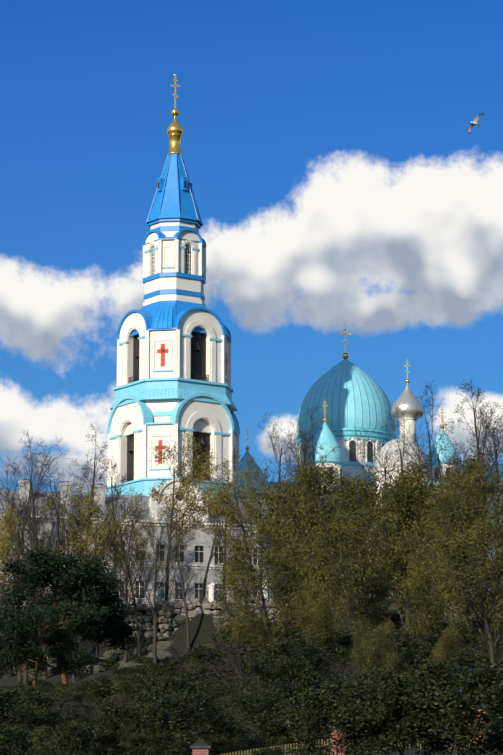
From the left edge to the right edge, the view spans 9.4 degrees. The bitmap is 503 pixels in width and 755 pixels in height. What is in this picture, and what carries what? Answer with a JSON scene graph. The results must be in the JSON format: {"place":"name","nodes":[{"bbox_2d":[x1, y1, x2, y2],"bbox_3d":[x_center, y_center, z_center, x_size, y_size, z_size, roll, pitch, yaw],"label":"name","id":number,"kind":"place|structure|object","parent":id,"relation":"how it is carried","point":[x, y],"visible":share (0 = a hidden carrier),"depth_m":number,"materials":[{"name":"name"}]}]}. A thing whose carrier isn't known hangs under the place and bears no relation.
{"place":"outdoors","nodes":[
{"label":"outdoors","id":0,"kind":"place"},
{"bbox_2d":[0,593,502,754],"bbox_3d":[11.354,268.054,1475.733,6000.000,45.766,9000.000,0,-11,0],"label":"ground","id":1,"kind":"structure","parent":0,"point":[200,624],"depth_m":341.83,"materials":[{"name":"plant"}]},
{"bbox_2d":[0,721,20,745],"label":"shrub","id":2,"kind":"object","parent":1,"relation":"on","point":[3,736],"visible":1,"depth_m":111.05,"materials":[{"name":"green plant"}]},
{"bbox_2d":[0,726,45,754],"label":"shrub","id":3,"kind":"object","parent":1,"relation":"on","point":[25,746],"visible":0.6,"depth_m":116.66,"materials":[{"name":"green plant"}]},
{"bbox_2d":[0,503,51,684],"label":"bare tree","id":4,"kind":"object","parent":1,"relation":"on","point":[25,679],"visible":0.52,"depth_m":330.26,"materials":[{"name":"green plant"}]},
{"bbox_2d":[0,498,59,681],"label":"budding tree","id":5,"kind":"object","parent":1,"relation":"on","point":[8,518],"visible":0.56,"depth_m":342.07,"materials":[{"name":"green plant"}]},
{"bbox_2d":[0,686,60,751],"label":"shrub","id":6,"kind":"object","parent":1,"relation":"on","point":[9,700],"visible":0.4,"depth_m":131.82,"materials":[{"name":"green plant"}]},
{"bbox_2d":[0,455,60,615],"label":"bare tree","id":7,"kind":"object","parent":1,"relation":"on","point":[7,498],"visible":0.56,"depth_m":353.99,"materials":[{"name":"brown plant"}]},
{"bbox_2d":[3,473,59,678],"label":"bare tree","id":8,"kind":"object","parent":1,"relation":"on","point":[44,650],"visible":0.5,"depth_m":340.47,"materials":[{"name":"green plant"}]},
{"bbox_2d":[9,429,57,588],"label":"bare tree","id":9,"kind":"object","parent":1,"relation":"on","point":[24,479],"visible":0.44,"depth_m":359.03,"materials":[{"name":"brown plant"}]},
{"bbox_2d":[6,747,75,754],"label":"shrub","id":10,"kind":"object","parent":1,"relation":"on","point":[17,752],"visible":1,"depth_m":87.39,"materials":[{"name":"green plant"}]},
{"bbox_2d":[4,704,80,750],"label":"shrub","id":11,"kind":"object","parent":1,"relation":"on","point":[38,719],"visible":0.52,"depth_m":122.57,"materials":[{"name":"green plant"}]},
{"bbox_2d":[0,437,88,603],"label":"bare tree","id":12,"kind":"object","parent":1,"relation":"on","point":[38,476],"visible":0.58,"depth_m":355.37,"materials":[{"name":"brown plant"}]},
{"bbox_2d":[0,601,101,684],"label":"pine tree","id":13,"kind":"object","parent":1,"relation":"on","point":[19,645],"visible":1,"depth_m":262.60,"materials":[{"name":"green plant"}]},
{"bbox_2d":[1,456,105,604],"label":"bare tree","id":14,"kind":"object","parent":1,"relation":"on","point":[66,495],"visible":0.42,"depth_m":348.21,"materials":[{"name":"brown plant"}]},
{"bbox_2d":[25,685,82,711],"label":"shrub","id":15,"kind":"object","parent":1,"relation":"on","point":[58,698],"visible":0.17,"depth_m":153.11,"materials":[{"name":"green plant"}]},
{"bbox_2d":[26,724,99,754],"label":"shrub","id":16,"kind":"object","parent":1,"relation":"on","point":[38,733],"visible":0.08,"depth_m":116.17,"materials":[{"name":"green plant"}]},
{"bbox_2d":[23,486,108,682],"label":"bare tree","id":17,"kind":"object","parent":1,"relation":"on","point":[73,676],"visible":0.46,"depth_m":334.83,"materials":[{"name":"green plant"}]},
{"bbox_2d":[29,719,112,754],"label":"shrub","id":18,"kind":"object","parent":1,"relation":"on","point":[76,743],"visible":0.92,"depth_m":89.85,"materials":[{"name":"green plant"}]},
{"bbox_2d":[0,545,142,684],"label":"pine tree","id":19,"kind":"object","parent":1,"relation":"on","point":[43,569],"visible":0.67,"depth_m":272.62,"materials":[{"name":"green plant"}]},
{"bbox_2d":[36,481,112,666],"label":"budding tree","id":20,"kind":"object","parent":1,"relation":"on","point":[71,533],"visible":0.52,"depth_m":344.80,"materials":[{"name":"green plant"}]},
{"bbox_2d":[53,424,120,562],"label":"bare tree","id":21,"kind":"object","parent":1,"relation":"on","point":[94,471],"visible":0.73,"depth_m":355.37,"materials":[{"name":"brown plant"}]},
{"bbox_2d":[70,674,130,718],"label":"shrub","id":22,"kind":"object","parent":1,"relation":"on","point":[99,686],"visible":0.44,"depth_m":172.25,"materials":[{"name":"green plant"}]},
{"bbox_2d":[60,486,147,658],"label":"bare tree","id":23,"kind":"object","parent":1,"relation":"on","point":[97,643],"visible":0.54,"depth_m":340.48,"materials":[{"name":"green plant"}]},
{"bbox_2d":[89,456,145,575],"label":"bare tree","id":24,"kind":"object","parent":1,"relation":"on","point":[112,486],"visible":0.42,"depth_m":355.31,"materials":[{"name":"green plant"}]},
{"bbox_2d":[68,715,166,754],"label":"shrub","id":25,"kind":"object","parent":1,"relation":"on","point":[102,751],"visible":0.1,"depth_m":114.60,"materials":[{"name":"green plant"}]},
{"bbox_2d":[86,494,150,662],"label":"bare tree","id":26,"kind":"object","parent":1,"relation":"on","point":[125,660],"visible":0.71,"depth_m":340.16,"materials":[{"name":"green plant"}]},
{"bbox_2d":[94,671,145,708],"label":"shrub","id":27,"kind":"object","parent":1,"relation":"on","point":[124,686],"visible":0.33,"depth_m":170.25,"materials":[{"name":"green plant"}]},
{"bbox_2d":[74,696,173,754],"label":"shrub","id":28,"kind":"object","parent":1,"relation":"on","point":[123,714],"visible":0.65,"depth_m":90.98,"materials":[{"name":"green plant"}]},
{"bbox_2d":[79,486,169,656],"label":"budding tree","id":29,"kind":"object","parent":1,"relation":"on","point":[93,509],"visible":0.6,"depth_m":343.31,"materials":[{"name":"green plant"}]},
{"bbox_2d":[113,717,177,754],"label":"shrub","id":30,"kind":"object","parent":1,"relation":"on","point":[137,736],"visible":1,"depth_m":89.39,"materials":[{"name":"green plant"}]},
{"bbox_2d":[107,662,183,680],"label":"shrub","id":31,"kind":"object","parent":1,"relation":"on","point":[131,669],"visible":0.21,"depth_m":248.60,"materials":[{"name":"green plant"}]},
{"bbox_2d":[126,675,165,701],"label":"shrub","id":32,"kind":"object","parent":1,"relation":"on","point":[149,681],"visible":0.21,"depth_m":168.39,"materials":[{"name":"green plant"}]},
{"bbox_2d":[113,668,191,684],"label":"shrub","id":33,"kind":"object","parent":1,"relation":"on","point":[153,673],"visible":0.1,"depth_m":186.60,"materials":[{"name":"green plant"}]},
{"bbox_2d":[119,507,199,663],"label":"bare tree","id":34,"kind":"object","parent":1,"relation":"on","point":[155,621],"visible":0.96,"depth_m":330.53,"materials":[{"name":"brown plant"}]},
{"bbox_2d":[105,74,239,499],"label":"bell tower","id":35,"kind":"structure","parent":1,"relation":"on","point":[173,337],"depth_m":395.11,"materials":[{"name":"paint"}]},
{"bbox_2d":[133,675,218,708],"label":"shrub","id":36,"kind":"object","parent":1,"relation":"on","point":[170,685],"visible":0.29,"depth_m":149.39,"materials":[{"name":"green plant"}]},
{"bbox_2d":[127,684,228,754],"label":"shrub","id":37,"kind":"object","parent":1,"relation":"on","point":[196,705],"visible":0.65,"depth_m":114.22,"materials":[{"name":"green plant"}]},
{"bbox_2d":[157,494,202,652],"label":"bare tree","id":38,"kind":"object","parent":1,"relation":"on","point":[186,611],"visible":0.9,"depth_m":343.45,"materials":[{"name":"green plant"}]},
{"bbox_2d":[0,478,368,611],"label":"building","id":39,"kind":"structure","parent":1,"relation":"on","point":[201,552],"depth_m":366.75,"materials":[{"name":"paint"}]},
{"bbox_2d":[148,430,223,600],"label":"budding tree","id":40,"kind":"object","parent":1,"relation":"on","point":[190,480],"visible":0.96,"depth_m":354.36,"materials":[{"name":"green plant"}]},
{"bbox_2d":[167,664,230,704],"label":"shrub","id":41,"kind":"object","parent":1,"relation":"on","point":[191,674],"visible":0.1,"depth_m":212.15,"materials":[{"name":"green plant"}]},
{"bbox_2d":[156,707,242,752],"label":"shrub","id":42,"kind":"object","parent":1,"relation":"on","point":[228,715],"visible":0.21,"depth_m":119.82,"materials":[{"name":"green plant"}]},
{"bbox_2d":[120,596,288,639],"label":"terrace stone wall","id":43,"kind":"structure","parent":1,"relation":"on","point":[167,626],"depth_m":346.49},
{"bbox_2d":[119,580,269,605],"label":"terrace railing","id":44,"kind":"object","parent":43,"relation":"on","point":[196,593],"visible":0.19,"depth_m":347.04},
{"bbox_2d":[195,681,237,720],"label":"shrub","id":45,"kind":"object","parent":1,"relation":"on","point":[224,692],"visible":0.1,"depth_m":160.25,"materials":[{"name":"green plant"}]},
{"bbox_2d":[200,481,242,597],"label":"bare tree","id":46,"kind":"object","parent":1,"relation":"on","point":[208,565],"visible":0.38,"depth_m":348.16,"materials":[{"name":"brown plant"}]},
{"bbox_2d":[180,642,267,696],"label":"shrub","id":47,"kind":"object","parent":1,"relation":"on","point":[204,655],"visible":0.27,"depth_m":182.36,"materials":[{"name":"green plant"}]},
{"bbox_2d":[200,450,249,602],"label":"bare tree","id":48,"kind":"object","parent":1,"relation":"on","point":[228,478],"visible":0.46,"depth_m":355.53,"materials":[{"name":"brown plant"}]},
{"bbox_2d":[202,722,258,754],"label":"shrub","id":49,"kind":"object","parent":1,"relation":"on","point":[228,741],"visible":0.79,"depth_m":119.49,"materials":[{"name":"green plant"}]},
{"bbox_2d":[197,452,266,597],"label":"budding tree","id":50,"kind":"object","parent":1,"relation":"on","point":[219,497],"visible":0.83,"depth_m":346.61,"materials":[{"name":"green plant"}]},
{"bbox_2d":[214,675,272,731],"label":"shrub","id":51,"kind":"object","parent":1,"relation":"on","point":[249,684],"visible":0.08,"depth_m":147.75,"materials":[{"name":"green plant"}]},
{"bbox_2d":[226,490,261,611],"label":"bare tree","id":52,"kind":"object","parent":1,"relation":"on","point":[251,525],"visible":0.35,"depth_m":341.57,"materials":[{"name":"brown plant"}]},
{"bbox_2d":[0,604,492,677],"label":"cliff rocks","id":53,"kind":"object","parent":1,"relation":"on","point":[161,653],"visible":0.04,"depth_m":342.09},
{"bbox_2d":[197,668,296,731],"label":"shrub","id":54,"kind":"object","parent":1,"relation":"on","point":[240,682],"visible":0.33,"depth_m":144.75,"materials":[{"name":"green plant"}]},
{"bbox_2d":[220,609,278,661],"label":"leafy tree","id":55,"kind":"object","parent":1,"relation":"on","point":[242,634],"visible":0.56,"depth_m":205.32,"materials":[{"name":"green plant"}]},
{"bbox_2d":[230,457,276,595],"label":"bare tree","id":56,"kind":"object","parent":1,"relation":"on","point":[259,497],"visible":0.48,"depth_m":353.28,"materials":[{"name":"brown plant"}]},
{"bbox_2d":[185,635,323,685],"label":"shrub","id":57,"kind":"object","parent":1,"relation":"on","point":[231,659],"visible":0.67,"depth_m":169.80,"materials":[{"name":"green plant"}]},
{"bbox_2d":[210,623,304,649],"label":"shrub","id":58,"kind":"object","parent":1,"relation":"on","point":[227,632],"visible":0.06,"depth_m":263.05,"materials":[{"name":"green plant"}]},
{"bbox_2d":[209,411,324,558],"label":"bare tree","id":59,"kind":"object","parent":1,"relation":"on","point":[281,454],"visible":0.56,"depth_m":357.72,"materials":[{"name":"brown plant"}]},
{"bbox_2d":[250,745,288,754],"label":"shrub","id":60,"kind":"object","parent":1,"relation":"on","point":[271,751],"visible":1,"depth_m":93.37,"materials":[{"name":"green plant"}]},
{"bbox_2d":[232,681,310,712],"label":"shrub","id":61,"kind":"object","parent":1,"relation":"on","point":[281,685],"visible":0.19,"depth_m":139.62,"materials":[{"name":"green plant"}]},
{"bbox_2d":[222,687,328,753],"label":"shrub","id":62,"kind":"object","parent":1,"relation":"on","point":[268,723],"visible":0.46,"depth_m":117.12,"materials":[{"name":"green plant"}]},
{"bbox_2d":[206,528,349,646],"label":"leafy tree","id":63,"kind":"object","parent":1,"relation":"on","point":[237,570],"visible":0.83,"depth_m":239.90,"materials":[{"name":"green plant"}]},
{"bbox_2d":[246,726,322,754],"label":"shrub","id":64,"kind":"object","parent":1,"relation":"on","point":[256,742],"visible":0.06,"depth_m":121.62,"materials":[{"name":"green plant"}]},
{"bbox_2d":[235,656,336,695],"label":"shrub","id":65,"kind":"object","parent":1,"relation":"on","point":[286,670],"visible":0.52,"depth_m":159.40,"materials":[{"name":"green plant"}]},
{"bbox_2d":[244,638,335,685],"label":"shrub","id":66,"kind":"object","parent":1,"relation":"on","point":[284,649],"visible":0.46,"depth_m":172.04,"materials":[{"name":"green plant"}]},
{"bbox_2d":[242,477,364,617],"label":"leafy tree","id":67,"kind":"object","parent":1,"relation":"on","point":[255,515],"visible":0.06,"depth_m":299.21,"materials":[{"name":"green plant"}]},
{"bbox_2d":[283,436,337,511],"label":"bare tree","id":68,"kind":"object","parent":1,"relation":"on","point":[291,465],"visible":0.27,"depth_m":350.51,"materials":[{"name":"brown plant"}]},
{"bbox_2d":[243,450,385,623],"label":"leafy tree","id":69,"kind":"object","parent":1,"relation":"on","point":[310,481],"visible":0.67,"depth_m":267.14,"materials":[{"name":"green plant"}]},
{"bbox_2d":[288,406,340,510],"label":"bare tree","id":70,"kind":"object","parent":1,"relation":"on","point":[312,448],"visible":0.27,"depth_m":359.13,"materials":[{"name":"brown plant"}]},
{"bbox_2d":[291,581,344,663],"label":"shrub","id":71,"kind":"object","parent":1,"relation":"on","point":[325,621],"visible":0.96,"depth_m":189.98,"materials":[{"name":"green plant"}]},
{"bbox_2d":[270,681,365,751],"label":"shrub","id":72,"kind":"object","parent":1,"relation":"on","point":[312,688],"visible":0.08,"depth_m":111.92,"materials":[{"name":"green plant"}]},
{"bbox_2d":[273,630,369,666],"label":"shrub","id":73,"kind":"object","parent":1,"relation":"on","point":[298,635],"visible":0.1,"depth_m":192.72,"materials":[{"name":"green plant"}]},
{"bbox_2d":[271,689,394,754],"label":"shrub","id":74,"kind":"object","parent":1,"relation":"on","point":[318,702],"visible":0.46,"depth_m":93.64,"materials":[{"name":"green plant"}]},
{"bbox_2d":[263,464,407,626],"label":"leafy tree","id":75,"kind":"object","parent":1,"relation":"on","point":[354,496],"visible":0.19,"depth_m":299.83,"materials":[{"name":"green plant"}]},
{"bbox_2d":[190,701,486,754],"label":"front fence","id":76,"kind":"object","parent":1,"relation":"on","point":[200,747],"visible":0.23,"depth_m":101.81,"materials":[{"name":"wood"}]},
{"bbox_2d":[318,643,377,679],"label":"shrub","id":77,"kind":"object","parent":1,"relation":"on","point":[341,653],"visible":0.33,"depth_m":188.49,"materials":[{"name":"green plant"}]},
{"bbox_2d":[292,504,410,636],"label":"leafy tree","id":78,"kind":"object","parent":1,"relation":"on","point":[350,593],"visible":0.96,"depth_m":225.65,"materials":[{"name":"green plant"}]},
{"bbox_2d":[329,651,388,681],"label":"shrub","id":79,"kind":"object","parent":1,"relation":"on","point":[343,668],"visible":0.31,"depth_m":170.51,"materials":[{"name":"green plant"}]},
{"bbox_2d":[336,430,394,529],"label":"bare tree","id":80,"kind":"object","parent":1,"relation":"on","point":[365,441],"visible":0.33,"depth_m":360.01,"materials":[{"name":"brown plant"}]},
{"bbox_2d":[268,482,471,592],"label":"cathedral","id":81,"kind":"structure","parent":1,"relation":"on","point":[330,497],"depth_m":421.43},
{"bbox_2d":[306,400,343,495],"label":"small dome","id":82,"kind":"structure","parent":81,"relation":"on","point":[325,435],"depth_m":413.74,"materials":[{"name":"paint"}]},
{"bbox_2d":[427,407,458,481],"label":"church turret","id":83,"kind":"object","parent":81,"relation":"on","point":[451,447],"depth_m":443.85,"materials":[{"name":"paint"}]},
{"bbox_2d":[340,609,412,629],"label":"shrub","id":84,"kind":"object","parent":1,"relation":"on","point":[394,618],"visible":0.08,"depth_m":309.65,"materials":[{"name":"green plant"}]},
{"bbox_2d":[348,616,414,675],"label":"bush","id":85,"kind":"object","parent":1,"relation":"on","point":[364,636],"visible":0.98,"depth_m":169.60,"materials":[{"name":"green plant"}]},
{"bbox_2d":[356,436,417,544],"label":"bare tree","id":86,"kind":"object","parent":1,"relation":"on","point":[372,471],"visible":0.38,"depth_m":355.81,"materials":[{"name":"brown plant"}]},
{"bbox_2d":[305,667,478,754],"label":"shrub","id":87,"kind":"object","parent":1,"relation":"on","point":[385,691],"visible":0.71,"depth_m":90.88,"materials":[{"name":"green plant"}]},
{"bbox_2d":[344,402,444,507],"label":"bare tree","id":88,"kind":"object","parent":1,"relation":"on","point":[400,453],"visible":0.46,"depth_m":352.91,"materials":[{"name":"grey plant"}]},
{"bbox_2d":[365,467,431,622],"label":"leafy tree","id":89,"kind":"object","parent":1,"relation":"on","point":[406,532],"visible":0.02,"depth_m":312.91,"materials":[{"name":"green plant"}]},
{"bbox_2d":[368,634,430,672],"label":"shrub","id":90,"kind":"object","parent":1,"relation":"on","point":[400,642],"visible":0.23,"depth_m":179.88,"materials":[{"name":"green plant"}]},
{"bbox_2d":[372,359,429,508],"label":"turret","id":91,"kind":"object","parent":1,"relation":"on","point":[408,397],"depth_m":409.44,"materials":[{"name":"paint"}]},
{"bbox_2d":[356,456,449,633],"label":"leafy tree","id":92,"kind":"object","parent":1,"relation":"on","point":[411,491],"visible":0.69,"depth_m":250.26,"materials":[{"name":"green plant"}]},
{"bbox_2d":[366,628,465,666],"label":"shrub","id":93,"kind":"object","parent":1,"relation":"on","point":[428,638],"visible":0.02,"depth_m":185.90,"materials":[{"name":"green plant"}]},
{"bbox_2d":[384,535,468,639],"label":"leafy tree","id":94,"kind":"object","parent":1,"relation":"on","point":[420,598],"visible":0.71,"depth_m":200.37,"materials":[{"name":"green plant"}]},
{"bbox_2d":[381,381,474,498],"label":"bare tree","id":95,"kind":"object","parent":1,"relation":"on","point":[430,454],"visible":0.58,"depth_m":348.62,"materials":[{"name":"brown plant"}]},
{"bbox_2d":[398,641,479,678],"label":"shrub","id":96,"kind":"object","parent":1,"relation":"on","point":[425,652],"visible":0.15,"depth_m":171.98,"materials":[{"name":"green plant"}]},
{"bbox_2d":[417,418,463,493],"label":"bare tree","id":97,"kind":"object","parent":1,"relation":"on","point":[439,461],"visible":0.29,"depth_m":355.00,"materials":[{"name":"brown plant"}]},
{"bbox_2d":[388,654,502,754],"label":"shrub","id":98,"kind":"object","parent":1,"relation":"on","point":[442,689],"visible":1,"depth_m":89.65,"materials":[{"name":"green plant"}]},
{"bbox_2d":[427,623,463,673],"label":"bush","id":99,"kind":"object","parent":1,"relation":"on","point":[443,646],"visible":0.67,"depth_m":159.68,"materials":[{"name":"green plant"}]},
{"bbox_2d":[390,463,502,658],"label":"leafy tree","id":100,"kind":"object","parent":1,"relation":"on","point":[466,511],"visible":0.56,"depth_m":236.50,"materials":[{"name":"green plant"}]},
{"bbox_2d":[414,509,502,667],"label":"leafy tree","id":101,"kind":"object","parent":1,"relation":"on","point":[458,559],"visible":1,"depth_m":190.34,"materials":[{"name":"green plant"}]},
{"bbox_2d":[420,452,502,621],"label":"leafy tree","id":102,"kind":"object","parent":1,"relation":"on","point":[441,492],"visible":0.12,"depth_m":302.61,"materials":[{"name":"green plant"}]},
{"bbox_2d":[431,442,502,610],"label":"leafy tree","id":103,"kind":"object","parent":1,"relation":"on","point":[486,487],"visible":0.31,"depth_m":269.36,"materials":[{"name":"green plant"}]},
{"bbox_2d":[433,378,502,556],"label":"bare tree","id":104,"kind":"object","parent":1,"relation":"on","point":[477,429],"visible":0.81,"depth_m":344.00,"materials":[{"name":"brown plant"}]},
{"bbox_2d":[451,625,501,659],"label":"shrub","id":105,"kind":"object","parent":1,"relation":"on","point":[468,640],"visible":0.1,"depth_m":233.30,"materials":[{"name":"green plant"}]},
{"bbox_2d":[453,405,502,591],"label":"bare tree","id":106,"kind":"object","parent":1,"relation":"on","point":[495,448],"visible":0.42,"depth_m":354.67,"materials":[{"name":"brown plant"}]},
{"bbox_2d":[469,405,502,486],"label":"bare tree","id":107,"kind":"object","parent":1,"relation":"on","point":[493,434],"visible":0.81,"depth_m":341.00,"materials":[{"name":"brown plant"}]},
{"bbox_2d":[0,0,502,583],"label":"sky","id":108,"kind":"structure","parent":0,"point":[336,172],"materials":[{"name":"blue"}]},
{"bbox_2d":[239,428,267,499],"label":"small dome","id":109,"kind":"structure","parent":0,"point":[241,464],"depth_m":415.46,"materials":[{"name":"blue painted metal"},{"name":"gilded metal"}]},
{"bbox_2d":[296,325,395,481],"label":"church dome","id":110,"kind":"structure","parent":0,"point":[351,394],"depth_m":429.15,"materials":[{"name":"metal"}]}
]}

